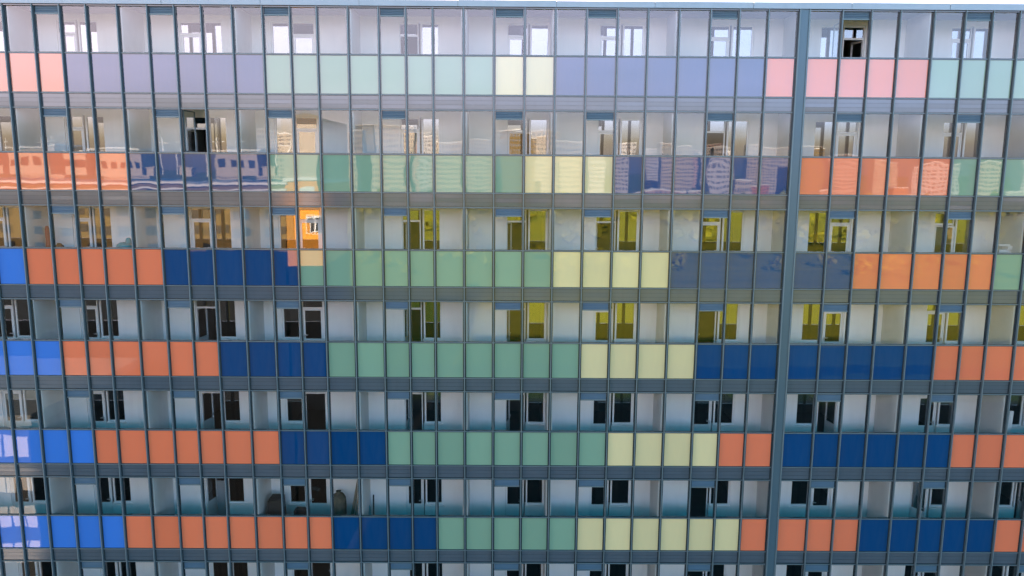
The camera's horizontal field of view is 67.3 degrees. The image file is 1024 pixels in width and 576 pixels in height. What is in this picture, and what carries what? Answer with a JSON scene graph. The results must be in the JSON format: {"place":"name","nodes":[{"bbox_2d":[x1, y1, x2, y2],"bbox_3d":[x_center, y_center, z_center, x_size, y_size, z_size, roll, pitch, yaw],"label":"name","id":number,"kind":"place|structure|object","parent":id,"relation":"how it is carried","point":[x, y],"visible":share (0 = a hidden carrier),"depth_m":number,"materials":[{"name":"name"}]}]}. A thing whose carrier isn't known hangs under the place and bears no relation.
{"place":"outdoors","nodes":[
{"label":"outdoors","id":0,"kind":"place"},
{"bbox_2d":[216,480,225,513],"bbox_3d":[-10.476,7.746,27.898,0.380,1.617,0.040,0,9,0],"label":"plasterboard","id":1,"kind":"object","parent":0,"point":[221,500],"visible":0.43,"depth_m":27.85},
{"bbox_2d":[267,494,286,514],"bbox_3d":[-8.202,7.977,26.707,0.640,1.560,0.600,0,9,0],"label":"crate","id":2,"kind":"object","parent":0,"point":[274,504],"visible":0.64,"depth_m":26.38,"materials":[{"name":"plastic"}]},
{"bbox_2d":[334,490,346,514],"bbox_3d":[-6.026,7.888,26.850,0.532,1.720,0.535,0,9,0],"label":"sack","id":3,"kind":"object","parent":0,"point":[340,506],"visible":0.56,"depth_m":26.60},
{"bbox_2d":[0,0,1023,575],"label":"apartment building","id":4,"kind":"structure","parent":0,"point":[566,288],"depth_m":25.14,"materials":[{"name":"glass"},{"name":"metal"},{"name":"painted panels"}]},
{"bbox_2d":[0,114,13,150],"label":"window","id":5,"kind":"structure","parent":4,"relation":"in","point":[6,140],"depth_m":25.44,"materials":[{"name":"glass"}]},
{"bbox_2d":[0,300,16,338],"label":"balcony door","id":6,"kind":"structure","parent":4,"relation":"in","point":[8,304],"depth_m":26.40,"materials":[{"name":"white plastic"}]},
{"bbox_2d":[5,206,21,246],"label":"window","id":7,"kind":"structure","parent":4,"relation":"in","point":[12,212],"depth_m":25.91,"materials":[{"name":"clear glass"}]},
{"bbox_2d":[2,390,24,427],"bbox_3d":[-17.413,4.397,26.893,0.662,2.460,0.105,0,9,0],"label":"balcony door","id":8,"kind":"structure","parent":4,"relation":"in","point":[17,394],"depth_m":26.88,"materials":[{"name":"white plastic"}]},
{"bbox_2d":[10,477,31,512],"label":"balcony door","id":9,"kind":"structure","parent":4,"relation":"in","point":[25,481],"depth_m":27.36,"materials":[{"name":"white plastic"}]},
{"bbox_2d":[14,300,30,338],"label":"window","id":10,"kind":"structure","parent":4,"relation":"in","point":[21,306],"depth_m":26.39,"materials":[{"name":"black glass"}]},
{"bbox_2d":[23,390,37,422],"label":"window","id":11,"kind":"structure","parent":4,"relation":"in","point":[29,396],"depth_m":26.86,"materials":[{"name":"glass"}]},
{"bbox_2d":[31,477,45,503],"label":"window","id":12,"kind":"structure","parent":4,"relation":"in","point":[38,492],"depth_m":27.33,"materials":[{"name":"white plastic"}]},
{"bbox_2d":[57,20,78,51],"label":"balcony door","id":13,"kind":"structure","parent":4,"relation":"in","point":[71,36],"depth_m":24.95,"materials":[{"name":"white glass"}]},
{"bbox_2d":[65,115,85,150],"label":"balcony door","id":14,"kind":"structure","parent":4,"relation":"in","point":[78,126],"depth_m":25.45,"materials":[{"name":"white plastic"}]},
{"bbox_2d":[72,207,93,246],"bbox_3d":[-14.458,-1.516,25.988,0.600,2.460,0.105,0,9,0],"label":"balcony door","id":15,"kind":"structure","parent":4,"relation":"in","point":[85,216],"depth_m":25.92,"materials":[{"name":"white plastic"}]},
{"bbox_2d":[77,20,98,51],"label":"window","id":16,"kind":"structure","parent":4,"relation":"in","point":[81,23],"depth_m":24.97,"materials":[{"name":"white glass"}]},
{"bbox_2d":[80,300,100,338],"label":"balcony door","id":17,"kind":"structure","parent":4,"relation":"in","point":[92,305],"depth_m":26.40,"materials":[{"name":"white plastic"}]},
{"bbox_2d":[85,115,105,150],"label":"window","id":18,"kind":"structure","parent":4,"relation":"in","point":[88,118],"depth_m":25.45,"materials":[{"name":"glass"}]},
{"bbox_2d":[87,391,106,427],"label":"balcony door","id":19,"kind":"structure","parent":4,"relation":"in","point":[99,396],"depth_m":26.89,"materials":[{"name":"white plastic"}]},
{"bbox_2d":[92,207,112,246],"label":"window","id":20,"kind":"structure","parent":4,"relation":"in","point":[95,210],"depth_m":25.92,"materials":[{"name":"glass"}]},
{"bbox_2d":[94,478,113,513],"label":"balcony door","id":21,"kind":"structure","parent":4,"relation":"in","point":[106,483],"depth_m":27.38,"materials":[{"name":"white plastic"}]},
{"bbox_2d":[99,300,120,338],"bbox_3d":[-13.782,0.994,26.343,0.695,1.520,0.175,0,9,0],"label":"window","id":22,"kind":"structure","parent":4,"relation":"in","point":[102,303],"depth_m":26.40,"materials":[{"name":"white plastic"}]},
{"bbox_2d":[106,391,126,423],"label":"window","id":23,"kind":"structure","parent":4,"relation":"in","point":[109,394],"depth_m":26.87,"materials":[{"name":"glass"}]},
{"bbox_2d":[112,478,132,504],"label":"window","id":24,"kind":"structure","parent":4,"relation":"in","point":[116,481],"depth_m":27.35,"materials":[{"name":"white plastic"}]},
{"bbox_2d":[179,21,201,51],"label":"balcony door","id":25,"kind":"structure","parent":4,"relation":"in","point":[190,31],"depth_m":24.97,"materials":[{"name":"white glass"}]},
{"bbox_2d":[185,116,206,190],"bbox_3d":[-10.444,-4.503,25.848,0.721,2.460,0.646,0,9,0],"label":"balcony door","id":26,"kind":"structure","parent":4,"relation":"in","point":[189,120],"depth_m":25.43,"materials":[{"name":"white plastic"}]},
{"bbox_2d":[190,207,211,247],"bbox_3d":[-10.455,-1.492,26.005,0.705,2.460,0.105,0,9,0],"label":"balcony door","id":27,"kind":"structure","parent":4,"relation":"in","point":[200,228],"depth_m":25.93,"materials":[{"name":"white plastic"}]},
{"bbox_2d":[195,301,216,339],"bbox_3d":[-10.483,1.426,26.765,0.721,2.460,0.644,0,9,0],"label":"balcony door","id":28,"kind":"structure","parent":4,"relation":"in","point":[201,306],"depth_m":26.61,"materials":[{"name":"white plastic"}]},
{"bbox_2d":[200,391,221,428],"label":"balcony door","id":29,"kind":"structure","parent":4,"relation":"in","point":[207,403],"depth_m":27.17,"materials":[{"name":"white plastic"}]},
{"bbox_2d":[204,21,222,52],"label":"window","id":30,"kind":"structure","parent":4,"relation":"in","point":[213,29],"depth_m":24.99,"materials":[{"name":"white glass"}]},
{"bbox_2d":[205,478,225,513],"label":"balcony door","id":31,"kind":"structure","parent":4,"relation":"in","point":[211,485],"depth_m":27.66,"materials":[{"name":"white plastic"}]},
{"bbox_2d":[209,116,227,151],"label":"window","id":32,"kind":"structure","parent":4,"relation":"in","point":[218,124],"depth_m":25.46,"materials":[{"name":"beige glass"}]},
{"bbox_2d":[214,207,232,247],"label":"window","id":33,"kind":"structure","parent":4,"relation":"in","point":[223,221],"depth_m":25.94,"materials":[{"name":"clear glass"}]},
{"bbox_2d":[219,301,237,339],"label":"window","id":34,"kind":"structure","parent":4,"relation":"in","point":[228,323],"depth_m":26.41,"materials":[{"name":"black glass"}]},
{"bbox_2d":[224,391,241,423],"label":"window","id":35,"kind":"structure","parent":4,"relation":"in","point":[232,403],"depth_m":26.90,"materials":[{"name":"glass"}]},
{"bbox_2d":[228,478,245,504],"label":"window","id":36,"kind":"structure","parent":4,"relation":"in","point":[236,485],"depth_m":27.37,"materials":[{"name":"white plastic"}]},
{"bbox_2d":[271,22,289,52],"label":"window","id":37,"kind":"structure","parent":4,"relation":"in","point":[279,30],"depth_m":25.00,"materials":[{"name":"white glass"}]},
{"bbox_2d":[274,118,292,152],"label":"window","id":38,"kind":"structure","parent":4,"relation":"in","point":[283,126],"depth_m":25.48,"materials":[{"name":"beige glass"}]},
{"bbox_2d":[278,215,296,247],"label":"window","id":39,"kind":"structure","parent":4,"relation":"in","point":[287,223],"depth_m":25.97,"materials":[{"name":"orange glass"}]},
{"bbox_2d":[282,309,299,339],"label":"window","id":40,"kind":"structure","parent":4,"relation":"in","point":[290,317],"depth_m":26.45,"materials":[{"name":"black glass"}]},
{"bbox_2d":[285,399,302,423],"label":"window","id":41,"kind":"structure","parent":4,"relation":"in","point":[294,408],"depth_m":26.92,"materials":[{"name":"glass"}]},
{"bbox_2d":[288,486,305,505],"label":"window","id":42,"kind":"structure","parent":4,"relation":"in","point":[297,494],"depth_m":27.39,"materials":[{"name":"glass"}]},
{"bbox_2d":[293,22,314,52],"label":"balcony door","id":43,"kind":"structure","parent":4,"relation":"in","point":[303,32],"depth_m":24.99,"materials":[{"name":"white plastic"}]},
{"bbox_2d":[296,117,317,152],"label":"balcony door","id":44,"kind":"structure","parent":4,"relation":"in","point":[306,127],"depth_m":25.48,"materials":[{"name":"glass"}]},
{"bbox_2d":[299,208,320,247],"bbox_3d":[-6.812,-1.470,26.021,0.728,2.460,0.105,0,9,0],"label":"window","id":45,"kind":"structure","parent":4,"relation":"in","point":[310,236],"depth_m":25.95,"materials":[{"name":"glass"}]},
{"bbox_2d":[302,301,323,339],"bbox_3d":[-6.832,1.495,26.480,0.728,2.460,0.105,0,9,0],"label":"balcony door","id":46,"kind":"structure","parent":4,"relation":"in","point":[313,329],"depth_m":26.44,"materials":[{"name":"white plastic"}]},
{"bbox_2d":[309,479,328,514],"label":"balcony door","id":47,"kind":"structure","parent":4,"relation":"in","point":[318,488],"depth_m":27.41,"materials":[{"name":"glass"}]},
{"bbox_2d":[399,23,418,53],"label":"balcony door","id":48,"kind":"structure","parent":4,"relation":"in","point":[413,28],"depth_m":24.98,"materials":[{"name":"white plastic"}]},
{"bbox_2d":[400,117,419,153],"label":"balcony door","id":49,"kind":"structure","parent":4,"relation":"in","point":[414,122],"depth_m":25.49,"materials":[{"name":"white plastic"}]},
{"bbox_2d":[402,209,420,248],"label":"balcony door","id":50,"kind":"structure","parent":4,"relation":"in","point":[415,214],"depth_m":25.92,"materials":[{"name":"white plastic"}]},
{"bbox_2d":[406,479,423,514],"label":"balcony door","id":51,"kind":"structure","parent":4,"relation":"in","point":[418,483],"depth_m":27.43,"materials":[{"name":"glass"}]},
{"bbox_2d":[420,23,439,53],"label":"window","id":52,"kind":"structure","parent":4,"relation":"in","point":[425,28],"depth_m":25.01,"materials":[{"name":"white plastic"}]},
{"bbox_2d":[421,117,439,153],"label":"window","id":53,"kind":"structure","parent":4,"relation":"in","point":[426,122],"depth_m":25.50,"materials":[{"name":"clear glass"}]},
{"bbox_2d":[422,209,440,248],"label":"window","id":54,"kind":"structure","parent":4,"relation":"in","point":[427,213],"depth_m":25.97,"materials":[{"name":"glass"}]},
{"bbox_2d":[423,302,441,340],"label":"window","id":55,"kind":"structure","parent":4,"relation":"in","point":[428,306],"depth_m":26.45,"materials":[{"name":"glass"}]},
{"bbox_2d":[424,392,442,424],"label":"window","id":56,"kind":"structure","parent":4,"relation":"in","point":[429,396],"depth_m":26.92,"materials":[{"name":"glass"}]},
{"bbox_2d":[425,479,443,505],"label":"window","id":57,"kind":"structure","parent":4,"relation":"in","point":[430,483],"depth_m":27.39,"materials":[{"name":"white plastic"}]},
{"bbox_2d":[505,480,523,515],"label":"balcony door","id":58,"kind":"structure","parent":4,"relation":"in","point":[511,493],"depth_m":27.46,"materials":[{"name":"glass"}]},
{"bbox_2d":[506,209,526,249],"bbox_3d":[0.131,-1.473,26.336,0.694,2.460,0.611,0,9,0],"label":"balcony door","id":59,"kind":"structure","parent":4,"relation":"in","point":[509,220],"depth_m":26.01,"materials":[{"name":"white plastic"}]},
{"bbox_2d":[507,118,526,153],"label":"balcony door","id":60,"kind":"structure","parent":4,"relation":"in","point":[514,127],"depth_m":25.51,"materials":[{"name":"white plastic"}]},
{"bbox_2d":[507,23,527,54],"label":"balcony door","id":61,"kind":"structure","parent":4,"relation":"in","point":[514,30],"depth_m":25.02,"materials":[{"name":"white plastic"}]},
{"bbox_2d":[525,480,543,506],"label":"window","id":62,"kind":"structure","parent":4,"relation":"in","point":[534,488],"depth_m":27.41,"materials":[{"name":"white plastic"}]},
{"bbox_2d":[526,393,544,425],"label":"window","id":63,"kind":"structure","parent":4,"relation":"in","point":[535,405],"depth_m":26.93,"materials":[{"name":"glass"}]},
{"bbox_2d":[527,303,545,341],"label":"window","id":64,"kind":"structure","parent":4,"relation":"in","point":[536,312],"depth_m":26.46,"materials":[{"name":"yellow glass"}]},
{"bbox_2d":[528,209,546,249],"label":"window","id":65,"kind":"structure","parent":4,"relation":"in","point":[537,219],"depth_m":25.98,"materials":[{"name":"glass"}]},
{"bbox_2d":[529,118,548,153],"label":"window","id":66,"kind":"structure","parent":4,"relation":"in","point":[538,127],"depth_m":25.51,"materials":[{"name":"clear glass"}]},
{"bbox_2d":[530,23,549,54],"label":"window","id":67,"kind":"structure","parent":4,"relation":"in","point":[539,33],"depth_m":25.03,"materials":[{"name":"glass"}]},
{"bbox_2d":[589,480,608,515],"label":"balcony door","id":68,"kind":"structure","parent":4,"relation":"in","point":[595,493],"depth_m":27.47,"materials":[{"name":"white plastic"}]},
{"bbox_2d":[591,393,610,430],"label":"balcony door","id":69,"kind":"structure","parent":4,"relation":"in","point":[598,408],"depth_m":26.99,"materials":[{"name":"white plastic"}]},
{"bbox_2d":[593,303,613,341],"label":"balcony door","id":70,"kind":"structure","parent":4,"relation":"in","point":[600,318],"depth_m":26.50,"materials":[{"name":"white plastic"}]},
{"bbox_2d":[597,119,618,154],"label":"balcony door","id":71,"kind":"structure","parent":4,"relation":"in","point":[605,128],"depth_m":25.53,"materials":[{"name":"white plastic"}]},
{"bbox_2d":[599,24,620,55],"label":"balcony door","id":72,"kind":"structure","parent":4,"relation":"in","point":[607,31],"depth_m":25.03,"materials":[{"name":"white plastic"}]},
{"bbox_2d":[610,480,630,506],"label":"window","id":73,"kind":"structure","parent":4,"relation":"in","point":[619,489],"depth_m":27.42,"materials":[{"name":"white plastic"}]},
{"bbox_2d":[612,393,632,425],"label":"window","id":74,"kind":"structure","parent":4,"relation":"in","point":[622,405],"depth_m":26.95,"materials":[{"name":"glass"}]},
{"bbox_2d":[614,303,635,341],"bbox_3d":[3.889,1.099,26.419,0.737,1.520,0.175,0,9,0],"label":"window","id":75,"kind":"structure","parent":4,"relation":"in","point":[625,313],"depth_m":26.48,"materials":[{"name":"glass"}]},
{"bbox_2d":[617,210,638,249],"bbox_3d":[3.908,-1.891,26.010,0.697,1.485,0.070,0,9,0],"label":"window","id":76,"kind":"structure","parent":4,"relation":"in","point":[627,223],"depth_m":25.99,"materials":[{"name":"glass"}]},
{"bbox_2d":[619,119,641,154],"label":"window","id":77,"kind":"structure","parent":4,"relation":"in","point":[630,129],"depth_m":25.52,"materials":[{"name":"glass"}]},
{"bbox_2d":[622,24,644,55],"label":"window","id":78,"kind":"structure","parent":4,"relation":"in","point":[633,34],"depth_m":25.05,"materials":[{"name":"white glass"}]},
{"bbox_2d":[694,401,711,430],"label":"balcony door","id":79,"kind":"structure","parent":4,"relation":"in","point":[703,409],"depth_m":27.00,"materials":[{"name":"white plastic"}]},
{"bbox_2d":[702,218,720,250],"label":"balcony door","id":80,"kind":"structure","parent":4,"relation":"in","point":[711,226],"depth_m":26.03,"materials":[{"name":"yellow glass"}]},
{"bbox_2d":[708,481,729,507],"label":"window","id":81,"kind":"structure","parent":4,"relation":"in","point":[723,492],"depth_m":27.44,"materials":[{"name":"glass"}]},
{"bbox_2d":[711,25,729,55],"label":"balcony door","id":82,"kind":"structure","parent":4,"relation":"in","point":[720,36],"depth_m":25.04,"materials":[{"name":"white plastic"}]},
{"bbox_2d":[712,394,734,426],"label":"window","id":83,"kind":"structure","parent":4,"relation":"in","point":[727,412],"depth_m":26.96,"materials":[{"name":"glass"}]},
{"bbox_2d":[716,304,739,342],"bbox_3d":[7.436,1.120,26.435,0.757,1.520,0.175,0,9,0],"label":"window","id":84,"kind":"structure","parent":4,"relation":"in","point":[732,312],"depth_m":26.50,"materials":[{"name":"yellow glass"}]},
{"bbox_2d":[721,211,744,250],"bbox_3d":[7.456,-1.870,26.025,0.717,1.485,0.070,0,9,0],"label":"window","id":85,"kind":"structure","parent":4,"relation":"in","point":[737,217],"depth_m":26.02,"materials":[{"name":"glass"}]},
{"bbox_2d":[725,120,748,155],"bbox_3d":[7.475,-4.835,25.566,0.717,1.485,0.070,0,9,0],"label":"window","id":86,"kind":"structure","parent":4,"relation":"in","point":[742,126],"depth_m":25.54,"materials":[{"name":"clear glass"}]},
{"bbox_2d":[730,25,753,55],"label":"window","id":87,"kind":"structure","parent":4,"relation":"in","point":[746,31],"depth_m":25.06,"materials":[{"name":"white glass"}]},
{"bbox_2d":[789,481,807,507],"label":"window","id":88,"kind":"structure","parent":4,"relation":"in","point":[798,494],"depth_m":27.45,"materials":[{"name":"glass"}]},
{"bbox_2d":[794,394,815,426],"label":"window","id":89,"kind":"structure","parent":4,"relation":"in","point":[804,403],"depth_m":26.98,"materials":[{"name":"glass"}]},
{"bbox_2d":[800,304,821,342],"bbox_3d":[10.295,1.137,26.447,0.740,1.520,0.175,0,9,0],"label":"window","id":90,"kind":"structure","parent":4,"relation":"in","point":[810,312],"depth_m":26.50,"materials":[{"name":"glass"}]},
{"bbox_2d":[806,211,825,250],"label":"window","id":91,"kind":"structure","parent":4,"relation":"in","point":[816,219],"depth_m":26.02,"materials":[{"name":"yellow glass"}]},
{"bbox_2d":[809,488,830,516],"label":"balcony door","id":92,"kind":"structure","parent":4,"relation":"in","point":[820,497],"depth_m":27.51,"materials":[{"name":"white plastic"}]},
{"bbox_2d":[813,120,831,155],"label":"window","id":93,"kind":"structure","parent":4,"relation":"in","point":[822,128],"depth_m":25.55,"materials":[{"name":"glass"}]},
{"bbox_2d":[815,402,836,431],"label":"balcony door","id":94,"kind":"structure","parent":4,"relation":"in","point":[831,407],"depth_m":27.26,"materials":[{"name":"white plastic"}]},
{"bbox_2d":[819,26,838,56],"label":"window","id":95,"kind":"structure","parent":4,"relation":"in","point":[826,35],"depth_m":25.08,"materials":[{"name":"white glass"}]},
{"bbox_2d":[821,312,843,342],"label":"balcony door","id":96,"kind":"structure","parent":4,"relation":"in","point":[832,325],"depth_m":26.54,"materials":[{"name":"yellow glass"}]},
{"bbox_2d":[827,219,850,251],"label":"balcony door","id":97,"kind":"structure","parent":4,"relation":"in","point":[839,235],"depth_m":26.05,"materials":[{"name":"white plastic"}]},
{"bbox_2d":[834,122,857,155],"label":"balcony door","id":98,"kind":"structure","parent":4,"relation":"in","point":[846,132],"depth_m":25.56,"materials":[{"name":"white plastic"}]},
{"bbox_2d":[841,26,864,56],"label":"balcony door","id":99,"kind":"structure","parent":4,"relation":"in","point":[849,32],"depth_m":25.06,"materials":[{"name":"white plastic"}]},
{"bbox_2d":[908,482,928,517],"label":"balcony door","id":100,"kind":"structure","parent":4,"relation":"in","point":[914,485],"depth_m":27.32,"materials":[{"name":"white plastic"}]},
{"bbox_2d":[916,395,936,431],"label":"balcony door","id":101,"kind":"structure","parent":4,"relation":"in","point":[922,398],"depth_m":27.02,"materials":[{"name":"white plastic"}]},
{"bbox_2d":[924,305,944,343],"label":"balcony door","id":102,"kind":"structure","parent":4,"relation":"in","point":[930,315],"depth_m":26.54,"materials":[{"name":"white plastic"}]},
{"bbox_2d":[928,489,946,508],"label":"window","id":103,"kind":"structure","parent":4,"relation":"in","point":[935,495],"depth_m":27.49,"materials":[{"name":"glass"}]},
{"bbox_2d":[932,212,954,251],"bbox_3d":[14.569,-1.316,25.934,0.674,2.460,0.467,0,9,0],"label":"balcony door","id":104,"kind":"structure","parent":4,"relation":"in","point":[939,216],"depth_m":25.96,"materials":[{"name":"white plastic"}]},
{"bbox_2d":[936,402,954,427],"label":"window","id":105,"kind":"structure","parent":4,"relation":"in","point":[943,416],"depth_m":27.01,"materials":[{"name":"white plastic"}]},
{"bbox_2d":[941,121,962,156],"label":"balcony door","id":106,"kind":"structure","parent":4,"relation":"in","point":[947,128],"depth_m":25.57,"materials":[{"name":"white plastic"}]},
{"bbox_2d":[944,313,963,343],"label":"window","id":107,"kind":"structure","parent":4,"relation":"in","point":[952,322],"depth_m":26.55,"materials":[{"name":"yellow glass"}]},
{"bbox_2d":[950,27,971,57],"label":"balcony door","id":108,"kind":"structure","parent":4,"relation":"in","point":[956,31],"depth_m":25.08,"materials":[{"name":"white plastic"}]},
{"bbox_2d":[953,220,969,251],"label":"window","id":109,"kind":"structure","parent":4,"relation":"in","point":[961,226],"depth_m":26.06,"materials":[{"name":"yellow glass"}]},
{"bbox_2d":[961,123,978,156],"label":"window","id":110,"kind":"structure","parent":4,"relation":"in","point":[970,132],"depth_m":25.58,"materials":[{"name":"white plastic"}]},
{"bbox_2d":[970,27,987,57],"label":"window","id":111,"kind":"structure","parent":4,"relation":"in","point":[980,34],"depth_m":25.09,"materials":[{"name":"glass"}]},
{"bbox_2d":[999,482,1014,508],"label":"window","id":112,"kind":"structure","parent":4,"relation":"in","point":[1007,488],"depth_m":27.48,"materials":[{"name":"glass"}]},
{"bbox_2d":[1009,395,1023,427],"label":"window","id":113,"kind":"structure","parent":4,"relation":"in","point":[1016,404],"depth_m":26.99,"materials":[{"name":"white plastic"}]},
{"bbox_2d":[556,0,1023,3],"label":"sky","id":114,"kind":"structure","parent":0,"point":[830,1],"materials":[{"name":"white"}]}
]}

